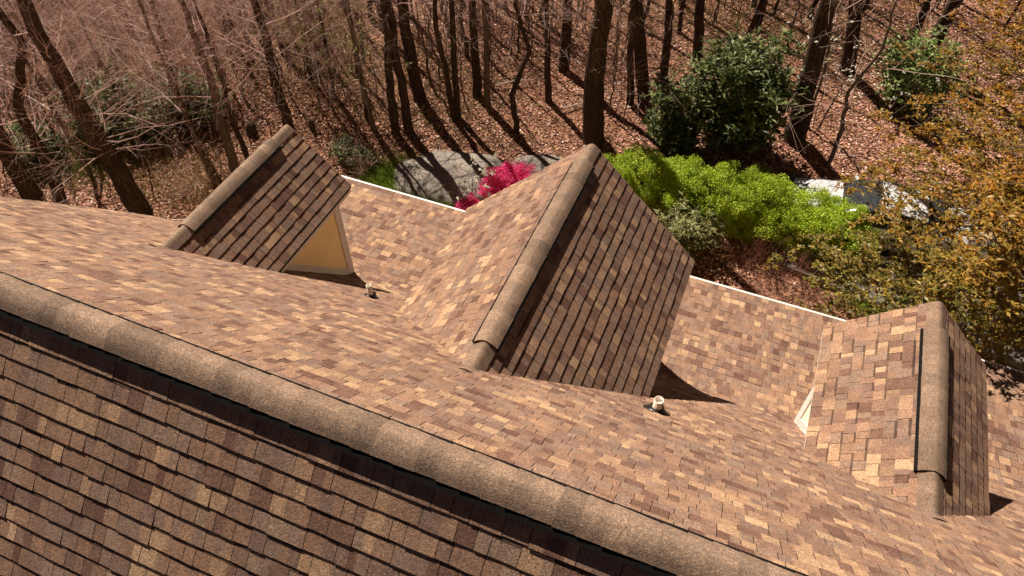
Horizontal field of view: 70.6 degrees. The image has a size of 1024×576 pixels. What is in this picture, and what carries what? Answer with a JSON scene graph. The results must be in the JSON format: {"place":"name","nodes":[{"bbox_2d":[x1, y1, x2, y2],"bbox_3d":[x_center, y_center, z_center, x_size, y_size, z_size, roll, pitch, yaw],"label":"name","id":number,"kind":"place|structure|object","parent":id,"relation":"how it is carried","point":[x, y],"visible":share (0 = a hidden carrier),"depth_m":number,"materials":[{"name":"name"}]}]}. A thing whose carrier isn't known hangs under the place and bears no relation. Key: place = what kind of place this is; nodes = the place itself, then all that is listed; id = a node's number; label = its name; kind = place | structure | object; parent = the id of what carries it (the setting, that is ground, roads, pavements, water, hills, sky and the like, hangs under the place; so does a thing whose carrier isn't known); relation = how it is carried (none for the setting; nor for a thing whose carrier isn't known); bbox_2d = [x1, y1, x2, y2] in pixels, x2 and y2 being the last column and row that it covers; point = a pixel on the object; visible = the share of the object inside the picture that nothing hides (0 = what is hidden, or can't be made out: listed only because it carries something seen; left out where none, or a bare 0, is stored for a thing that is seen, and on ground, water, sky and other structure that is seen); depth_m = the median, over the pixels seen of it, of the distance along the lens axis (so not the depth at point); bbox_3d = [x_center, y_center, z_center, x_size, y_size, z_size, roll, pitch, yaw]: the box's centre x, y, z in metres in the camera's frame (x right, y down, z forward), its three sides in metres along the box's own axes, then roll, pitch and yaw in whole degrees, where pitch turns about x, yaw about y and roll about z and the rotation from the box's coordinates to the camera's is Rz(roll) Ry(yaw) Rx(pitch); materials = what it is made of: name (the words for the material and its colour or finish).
{"place":"outdoors","nodes":[
{"label":"outdoors","id":0,"kind":"place"},
{"bbox_2d":[0,85,367,218],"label":"dry grass","id":1,"kind":"structure","parent":0,"point":[163,177],"depth_m":22.73,"materials":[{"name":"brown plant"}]},
{"bbox_2d":[0,0,1023,370],"bbox_3d":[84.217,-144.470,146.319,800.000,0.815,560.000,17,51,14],"label":"ground","id":2,"kind":"structure","parent":0,"point":[778,288],"depth_m":24.70,"materials":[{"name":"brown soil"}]},
{"bbox_2d":[0,10,54,125],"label":"slender tree","id":3,"kind":"object","parent":2,"relation":"on","point":[26,78],"visible":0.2,"depth_m":23.52,"materials":[{"name":"brown plant"}]},
{"bbox_2d":[3,118,69,174],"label":"rhododendron","id":4,"kind":"object","parent":2,"relation":"on","point":[30,156],"visible":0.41,"depth_m":22.58,"materials":[{"name":"green plant"}]},
{"bbox_2d":[0,0,108,125],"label":"slender tree","id":5,"kind":"object","parent":2,"relation":"on","point":[38,59],"visible":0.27,"depth_m":22.92,"materials":[{"name":"brown plant"}]},
{"bbox_2d":[0,0,117,153],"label":"slender tree","id":6,"kind":"object","parent":2,"relation":"on","point":[52,130],"visible":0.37,"depth_m":22.20,"materials":[{"name":"brown plant"}]},
{"bbox_2d":[0,0,122,153],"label":"slender tree","id":7,"kind":"object","parent":2,"relation":"on","point":[58,96],"visible":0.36,"depth_m":21.05,"materials":[{"name":"brown plant"}]},
{"bbox_2d":[0,0,142,111],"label":"slender tree","id":8,"kind":"object","parent":2,"relation":"on","point":[79,41],"visible":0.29,"depth_m":22.88,"materials":[{"name":"brown plant"}]},
{"bbox_2d":[0,0,174,204],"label":"bare tree","id":9,"kind":"object","parent":2,"relation":"on","point":[19,68],"visible":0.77,"depth_m":18.41,"materials":[{"name":"brown plant"}]},
{"bbox_2d":[2,125,172,206],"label":"grass","id":10,"kind":"structure","parent":2,"relation":"on","point":[86,148],"depth_m":23.09,"materials":[{"name":"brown plant"}]},
{"bbox_2d":[4,0,178,108],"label":"slender tree","id":11,"kind":"object","parent":2,"relation":"on","point":[98,58],"visible":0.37,"depth_m":22.27,"materials":[{"name":"brown plant"}]},
{"bbox_2d":[0,0,193,201],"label":"bare tree","id":12,"kind":"object","parent":2,"relation":"on","point":[28,189],"visible":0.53,"depth_m":20.23,"materials":[{"name":"brown plant"}]},
{"bbox_2d":[16,0,186,90],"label":"slender tree","id":13,"kind":"object","parent":2,"relation":"on","point":[93,39],"visible":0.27,"depth_m":23.70,"materials":[{"name":"brown plant"}]},
{"bbox_2d":[3,0,201,82],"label":"slender tree","id":14,"kind":"object","parent":2,"relation":"on","point":[111,35],"visible":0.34,"depth_m":23.21,"materials":[{"name":"brown plant"}]},
{"bbox_2d":[39,45,175,145],"bbox_3d":[-13.302,-6.264,23.468,4.708,2.735,3.339,40,59,29],"label":"rhododendron","id":15,"kind":"object","parent":2,"relation":"on","point":[116,120],"visible":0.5,"depth_m":23.09,"materials":[{"name":"green plant"}]},
{"bbox_2d":[0,0,249,176],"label":"bare tree","id":16,"kind":"object","parent":2,"relation":"on","point":[192,131],"visible":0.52,"depth_m":20.11,"materials":[{"name":"brown plant"}]},
{"bbox_2d":[0,0,254,176],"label":"bare tree","id":17,"kind":"object","parent":2,"relation":"on","point":[76,150],"visible":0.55,"depth_m":21.11,"materials":[{"name":"brown plant"}]},
{"bbox_2d":[6,0,254,141],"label":"bare tree","id":18,"kind":"object","parent":2,"relation":"on","point":[179,93],"visible":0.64,"depth_m":20.61,"materials":[{"name":"brown plant"}]},
{"bbox_2d":[81,0,205,133],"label":"slender tree","id":19,"kind":"object","parent":2,"relation":"on","point":[144,60],"visible":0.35,"depth_m":22.47,"materials":[{"name":"brown plant"}]},
{"bbox_2d":[0,0,301,215],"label":"bare tree","id":20,"kind":"object","parent":2,"relation":"on","point":[126,187],"visible":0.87,"depth_m":18.26,"materials":[{"name":"brown plant"}]},
{"bbox_2d":[66,0,253,90],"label":"slender tree","id":21,"kind":"object","parent":2,"relation":"on","point":[145,34],"visible":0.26,"depth_m":23.81,"materials":[{"name":"brown plant"}]},
{"bbox_2d":[143,155,200,214],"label":"bare shrub","id":22,"kind":"object","parent":2,"relation":"on","point":[172,187],"visible":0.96,"depth_m":21.80,"materials":[{"name":"brown plant"}]},
{"bbox_2d":[67,0,281,129],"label":"slender tree","id":23,"kind":"object","parent":2,"relation":"on","point":[177,65],"visible":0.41,"depth_m":22.44,"materials":[{"name":"brown plant"}]},
{"bbox_2d":[2,0,347,202],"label":"bare tree","id":24,"kind":"object","parent":2,"relation":"on","point":[226,142],"visible":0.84,"depth_m":19.57,"materials":[{"name":"brown plant"}]},
{"bbox_2d":[138,56,231,129],"bbox_3d":[-10.885,-6.451,24.020,3.180,2.434,2.944,9,49,8],"label":"rhododendron","id":25,"kind":"object","parent":2,"relation":"on","point":[192,107],"visible":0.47,"depth_m":23.85,"materials":[{"name":"green plant"}]},
{"bbox_2d":[128,0,284,60],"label":"slender tree","id":26,"kind":"object","parent":2,"relation":"on","point":[227,27],"visible":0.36,"depth_m":25.55,"materials":[{"name":"brown plant"}]},
{"bbox_2d":[160,0,288,99],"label":"slender tree","id":27,"kind":"object","parent":2,"relation":"on","point":[236,77],"visible":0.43,"depth_m":23.58,"materials":[{"name":"brown plant"}]},
{"bbox_2d":[42,0,432,130],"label":"bare tree","id":28,"kind":"object","parent":2,"relation":"on","point":[285,111],"visible":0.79,"depth_m":20.90,"materials":[{"name":"brown plant"}]},
{"bbox_2d":[85,0,408,159],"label":"bare tree","id":29,"kind":"object","parent":2,"relation":"on","point":[240,139],"visible":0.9,"depth_m":19.53,"materials":[{"name":"brown plant"}]},
{"bbox_2d":[191,0,309,85],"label":"slender tree","id":30,"kind":"object","parent":2,"relation":"on","point":[277,60],"visible":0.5,"depth_m":23.93,"materials":[{"name":"brown plant"}]},
{"bbox_2d":[138,0,386,131],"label":"bare tree","id":31,"kind":"object","parent":2,"relation":"on","point":[373,128],"visible":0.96,"depth_m":22.03,"materials":[{"name":"brown plant"}]},
{"bbox_2d":[174,0,381,113],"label":"slender tree","id":32,"kind":"object","parent":2,"relation":"on","point":[324,47],"visible":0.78,"depth_m":22.97,"materials":[{"name":"brown plant"}]},
{"bbox_2d":[237,0,344,82],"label":"budding tree","id":33,"kind":"object","parent":2,"relation":"on","point":[307,62],"visible":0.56,"depth_m":23.81,"materials":[{"name":"brown plant"}]},
{"bbox_2d":[215,0,374,84],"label":"slender tree","id":34,"kind":"object","parent":2,"relation":"on","point":[307,38],"visible":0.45,"depth_m":24.46,"materials":[{"name":"brown plant"}]},
{"bbox_2d":[247,0,372,84],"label":"slender tree","id":35,"kind":"object","parent":2,"relation":"on","point":[313,34],"visible":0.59,"depth_m":23.63,"materials":[{"name":"brown plant"}]},
{"bbox_2d":[275,0,356,95],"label":"budding tree","id":36,"kind":"object","parent":2,"relation":"on","point":[325,42],"visible":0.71,"depth_m":23.02,"materials":[{"name":"brown plant"}]},
{"bbox_2d":[325,128,377,170],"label":"evergreen shrub","id":37,"kind":"object","parent":2,"relation":"on","point":[349,156],"visible":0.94,"depth_m":22.86,"materials":[{"name":"green plant"}]},
{"bbox_2d":[280,0,431,112],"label":"slender tree","id":38,"kind":"object","parent":2,"relation":"on","point":[374,76],"visible":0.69,"depth_m":23.07,"materials":[{"name":"brown plant"}]},
{"bbox_2d":[285,0,426,70],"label":"slender tree","id":39,"kind":"object","parent":2,"relation":"on","point":[350,33],"visible":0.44,"depth_m":25.32,"materials":[{"name":"brown plant"}]},
{"bbox_2d":[316,0,400,137],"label":"bare tree","id":40,"kind":"object","parent":2,"relation":"on","point":[393,109],"visible":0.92,"depth_m":22.06,"materials":[{"name":"brown plant"}]},
{"bbox_2d":[306,0,412,121],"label":"budding tree","id":41,"kind":"object","parent":2,"relation":"on","point":[352,72],"visible":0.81,"depth_m":22.42,"materials":[{"name":"brown plant"}]},
{"bbox_2d":[339,138,389,178],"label":"bare shrub","id":42,"kind":"object","parent":2,"relation":"on","point":[364,169],"visible":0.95,"depth_m":22.61,"materials":[{"name":"brown plant"}]},
{"bbox_2d":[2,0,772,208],"bbox_3d":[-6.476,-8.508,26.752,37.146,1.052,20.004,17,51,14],"label":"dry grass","id":43,"kind":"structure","parent":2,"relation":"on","point":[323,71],"depth_m":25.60,"materials":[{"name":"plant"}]},
{"bbox_2d":[350,137,427,199],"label":"grass","id":44,"kind":"structure","parent":2,"relation":"on","point":[389,172],"depth_m":22.76,"materials":[{"name":"green plant"}]},
{"bbox_2d":[386,0,413,134],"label":"bare tree","id":45,"kind":"object","parent":2,"relation":"on","point":[404,102],"visible":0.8,"depth_m":22.54,"materials":[{"name":"brown plant"}]},
{"bbox_2d":[340,169,463,209],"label":"grass","id":46,"kind":"structure","parent":2,"relation":"on","point":[450,203],"depth_m":22.07,"materials":[{"name":"green plant"}]},
{"bbox_2d":[397,0,426,103],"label":"bare tree","id":47,"kind":"object","parent":2,"relation":"on","point":[417,87],"visible":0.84,"depth_m":23.98,"materials":[{"name":"brown plant"}]},
{"bbox_2d":[315,0,522,119],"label":"bare tree","id":48,"kind":"object","parent":2,"relation":"on","point":[449,93],"visible":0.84,"depth_m":22.84,"materials":[{"name":"brown plant"}]},
{"bbox_2d":[361,0,505,86],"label":"slender tree","id":49,"kind":"object","parent":2,"relation":"on","point":[424,46],"visible":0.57,"depth_m":24.71,"materials":[{"name":"brown plant"}]},
{"bbox_2d":[367,0,506,58],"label":"slender tree","id":50,"kind":"object","parent":2,"relation":"on","point":[439,21],"visible":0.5,"depth_m":25.94,"materials":[{"name":"brown plant"}]},
{"bbox_2d":[394,0,481,51],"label":"slender tree","id":51,"kind":"object","parent":2,"relation":"on","point":[426,23],"visible":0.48,"depth_m":26.53,"materials":[{"name":"brown plant"}]},
{"bbox_2d":[393,150,532,205],"bbox_3d":[-1.398,-3.476,22.581,4.831,0.354,2.519,7,49,6],"label":"rock","id":52,"kind":"object","parent":2,"relation":"on","point":[421,175],"visible":0.59,"depth_m":22.46,"materials":[{"name":"grey stone"}]},
{"bbox_2d":[432,0,494,58],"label":"slender tree","id":53,"kind":"object","parent":2,"relation":"on","point":[463,39],"visible":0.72,"depth_m":26.32,"materials":[{"name":"brown plant"}]},
{"bbox_2d":[453,191,481,210],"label":"azalea","id":54,"kind":"object","parent":2,"relation":"on","point":[470,200],"visible":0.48,"depth_m":21.39,"materials":[{"name":"pink plant"}]},
{"bbox_2d":[447,153,500,199],"bbox_3d":[-0.833,-3.072,21.328,1.867,1.850,1.502,-35,57,-27],"label":"flowering tree","id":55,"kind":"object","parent":2,"relation":"on","point":[484,170],"visible":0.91,"depth_m":21.10,"materials":[{"name":"plant"}]},
{"bbox_2d":[469,0,481,98],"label":"bare tree","id":56,"kind":"object","parent":2,"relation":"on","point":[477,78],"visible":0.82,"depth_m":24.32,"materials":[{"name":"brown plant"}]},
{"bbox_2d":[405,0,579,104],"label":"slender tree","id":57,"kind":"object","parent":2,"relation":"on","point":[457,31],"visible":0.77,"depth_m":24.03,"materials":[{"name":"brown plant"}]},
{"bbox_2d":[441,0,558,56],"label":"slender tree","id":58,"kind":"object","parent":2,"relation":"on","point":[518,38],"visible":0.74,"depth_m":26.77,"materials":[{"name":"brown plant"}]},
{"bbox_2d":[474,160,535,198],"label":"azalea","id":59,"kind":"object","parent":2,"relation":"on","point":[506,176],"visible":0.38,"depth_m":21.32,"materials":[{"name":"pink plant"}]},
{"bbox_2d":[448,0,570,119],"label":"bare tree","id":60,"kind":"object","parent":2,"relation":"on","point":[455,83],"visible":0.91,"depth_m":23.11,"materials":[{"name":"brown plant"}]},
{"bbox_2d":[455,0,567,106],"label":"bare tree","id":61,"kind":"object","parent":2,"relation":"on","point":[486,63],"visible":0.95,"depth_m":23.72,"materials":[{"name":"brown plant"}]},
{"bbox_2d":[0,124,1023,575],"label":"house","id":62,"kind":"structure","parent":2,"relation":"on","point":[568,366],"depth_m":6.13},
{"bbox_2d":[485,0,578,134],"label":"bare tree","id":63,"kind":"object","parent":2,"relation":"on","point":[516,127],"visible":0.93,"depth_m":22.37,"materials":[{"name":"brown plant"}]},
{"bbox_2d":[510,154,562,173],"bbox_3d":[0.965,-3.851,23.000,2.176,0.229,1.486,17,51,14],"label":"rock","id":64,"kind":"object","parent":2,"relation":"on","point":[541,162],"visible":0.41,"depth_m":23.08,"materials":[{"name":"grey stone"}]},
{"bbox_2d":[543,0,551,102],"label":"bare tree","id":65,"kind":"object","parent":2,"relation":"on","point":[547,76],"visible":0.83,"depth_m":24.15,"materials":[{"name":"brown plant"}]},
{"bbox_2d":[558,0,571,73],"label":"bare tree","id":66,"kind":"object","parent":2,"relation":"on","point":[566,30],"visible":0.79,"depth_m":25.63,"materials":[{"name":"brown plant"}]},
{"bbox_2d":[524,0,629,145],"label":"bare tree","id":67,"kind":"object","parent":2,"relation":"on","point":[593,114],"visible":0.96,"depth_m":21.82,"materials":[{"name":"brown plant"}]},
{"bbox_2d":[556,0,636,105],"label":"bare tree","id":68,"kind":"object","parent":2,"relation":"on","point":[630,45],"visible":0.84,"depth_m":23.47,"materials":[{"name":"brown plant"}]},
{"bbox_2d":[538,0,677,74],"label":"slender tree","id":69,"kind":"object","parent":2,"relation":"on","point":[616,41],"visible":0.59,"depth_m":25.58,"materials":[{"name":"brown plant"}]},
{"bbox_2d":[541,0,715,124],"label":"slender tree","id":70,"kind":"object","parent":2,"relation":"on","point":[616,56],"visible":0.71,"depth_m":22.66,"materials":[{"name":"brown plant"}]},
{"bbox_2d":[602,141,679,208],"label":"hedge shrub","id":71,"kind":"object","parent":2,"relation":"on","point":[645,159],"visible":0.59,"depth_m":20.99,"materials":[{"name":"green plant"}]},
{"bbox_2d":[634,0,651,110],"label":"bare tree","id":72,"kind":"object","parent":2,"relation":"on","point":[640,46],"visible":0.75,"depth_m":23.61,"materials":[{"name":"brown plant"}]},
{"bbox_2d":[639,154,713,216],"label":"hedge shrub","id":73,"kind":"object","parent":2,"relation":"on","point":[665,201],"visible":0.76,"depth_m":20.79,"materials":[{"name":"green plant"}]},
{"bbox_2d":[638,53,716,155],"bbox_3d":[5.258,-5.684,22.772,2.798,2.956,3.034,17,51,14],"label":"rhododendron","id":74,"kind":"object","parent":2,"relation":"on","point":[661,129],"visible":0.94,"depth_m":22.35,"materials":[{"name":"green plant"}]},
{"bbox_2d":[652,190,727,258],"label":"rhododendron","id":75,"kind":"object","parent":2,"relation":"on","point":[683,227],"visible":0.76,"depth_m":19.84,"materials":[{"name":"green plant"}]},
{"bbox_2d":[692,0,704,57],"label":"bare tree","id":76,"kind":"object","parent":2,"relation":"on","point":[699,29],"visible":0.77,"depth_m":26.39,"materials":[{"name":"brown plant"}]},
{"bbox_2d":[678,157,761,237],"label":"hedge shrub","id":77,"kind":"object","parent":2,"relation":"on","point":[716,174],"visible":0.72,"depth_m":20.34,"materials":[{"name":"green plant"}]},
{"bbox_2d":[646,23,809,158],"bbox_3d":[6.743,-5.770,21.843,4.416,4.300,4.205,-33,57,-26],"label":"rhododendron","id":78,"kind":"object","parent":2,"relation":"on","point":[744,102],"visible":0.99,"depth_m":21.26,"materials":[{"name":"green plant"}]},
{"bbox_2d":[721,233,779,275],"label":"bare shrub","id":79,"kind":"object","parent":2,"relation":"on","point":[751,264],"visible":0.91,"depth_m":19.97,"materials":[{"name":"brown plant"}]},
{"bbox_2d":[743,0,763,45],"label":"bare tree","id":80,"kind":"object","parent":2,"relation":"on","point":[755,16],"visible":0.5,"depth_m":26.85,"materials":[{"name":"brown plant"}]},
{"bbox_2d":[716,161,821,244],"bbox_3d":[7.048,-2.371,20.557,2.300,2.027,2.533,-24,53,-20],"label":"hedge shrub","id":81,"kind":"object","parent":2,"relation":"on","point":[767,184],"visible":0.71,"depth_m":20.13,"materials":[{"name":"green plant"}]},
{"bbox_2d":[722,220,835,288],"bbox_3d":[7.223,-0.997,19.443,2.972,1.838,2.123,17,51,14],"label":"bare shrub","id":82,"kind":"object","parent":2,"relation":"on","point":[770,274],"visible":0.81,"depth_m":19.70,"materials":[{"name":"brown plant"}]},
{"bbox_2d":[659,0,903,81],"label":"bare tree","id":83,"kind":"object","parent":2,"relation":"on","point":[667,34],"visible":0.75,"depth_m":24.99,"materials":[{"name":"brown plant"}]},
{"bbox_2d":[752,168,844,260],"bbox_3d":[8.125,-2.039,20.344,2.539,1.984,2.274,26,54,21],"label":"hedge shrub","id":84,"kind":"object","parent":2,"relation":"on","point":[803,195],"visible":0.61,"depth_m":19.88,"materials":[{"name":"green plant"}]},
{"bbox_2d":[720,0,895,119],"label":"bare tree","id":85,"kind":"object","parent":2,"relation":"on","point":[821,79],"visible":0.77,"depth_m":21.77,"materials":[{"name":"brown plant"}]},
{"bbox_2d":[789,246,845,307],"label":"bare shrub","id":86,"kind":"object","parent":2,"relation":"on","point":[807,273],"visible":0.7,"depth_m":19.43,"materials":[{"name":"brown plant"}]},
{"bbox_2d":[794,193,879,263],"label":"hedge shrub","id":87,"kind":"object","parent":2,"relation":"on","point":[841,208],"visible":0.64,"depth_m":19.65,"materials":[{"name":"green plant"}]},
{"bbox_2d":[782,0,900,146],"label":"bare tree","id":88,"kind":"object","parent":2,"relation":"on","point":[815,52],"visible":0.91,"depth_m":21.53,"materials":[{"name":"brown plant"}]},
{"bbox_2d":[839,0,861,75],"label":"bare tree","id":89,"kind":"object","parent":2,"relation":"on","point":[849,46],"visible":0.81,"depth_m":25.44,"materials":[{"name":"brown plant"}]},
{"bbox_2d":[816,277,886,319],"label":"grass","id":90,"kind":"structure","parent":2,"relation":"on","point":[861,308],"depth_m":19.19,"materials":[{"name":"green plant"}]},
{"bbox_2d":[784,1,969,136],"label":"tree","id":91,"kind":"object","parent":2,"relation":"on","point":[820,125],"visible":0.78,"depth_m":22.35,"materials":[{"name":"brown plant"}]},
{"bbox_2d":[734,0,1020,168],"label":"bare tree","id":92,"kind":"object","parent":2,"relation":"on","point":[842,124],"visible":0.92,"depth_m":20.27,"materials":[{"name":"brown plant"}]},
{"bbox_2d":[764,218,1023,368],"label":"copper leaf tree","id":93,"kind":"object","parent":2,"relation":"on","point":[855,264],"visible":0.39,"depth_m":17.36,"materials":[{"name":"orange plant"}]},
{"bbox_2d":[906,0,930,46],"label":"bare tree","id":94,"kind":"object","parent":2,"relation":"on","point":[924,10],"visible":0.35,"depth_m":26.04,"materials":[{"name":"brown plant"}]},
{"bbox_2d":[869,16,977,123],"bbox_3d":[13.555,-7.390,24.317,3.307,3.070,3.115,-5,49,-5],"label":"rhododendron","id":95,"kind":"object","parent":2,"relation":"on","point":[900,80],"visible":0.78,"depth_m":23.95,"materials":[{"name":"green plant"}]},
{"bbox_2d":[829,38,1023,347],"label":"copper leaf tree","id":96,"kind":"object","parent":2,"relation":"on","point":[1008,183],"visible":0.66,"depth_m":16.55,"materials":[{"name":"orange plant"}]},
{"bbox_2d":[922,0,962,66],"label":"bare tree","id":97,"kind":"object","parent":2,"relation":"on","point":[949,7],"visible":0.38,"depth_m":25.72,"materials":[{"name":"brown plant"}]},
{"bbox_2d":[866,182,1023,366],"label":"copper leaf tree","id":98,"kind":"object","parent":2,"relation":"on","point":[997,264],"visible":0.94,"depth_m":12.12,"materials":[{"name":"orange plant"}]},
{"bbox_2d":[892,0,1023,160],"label":"copper leaf tree","id":99,"kind":"object","parent":2,"relation":"on","point":[995,14],"visible":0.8,"depth_m":19.94,"materials":[{"name":"orange plant"}]},
{"bbox_2d":[768,173,1023,370],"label":"driveway","id":100,"kind":"structure","parent":0,"point":[1015,360],"depth_m":19.91,"materials":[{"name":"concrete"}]},
{"bbox_2d":[791,176,971,263],"bbox_3d":[10.295,-2.111,20.383,4.830,1.452,2.140,17,51,14],"label":"parked car","id":101,"kind":"object","parent":100,"relation":"on","point":[873,198],"visible":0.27,"depth_m":19.84,"materials":[{"name":"paint"}]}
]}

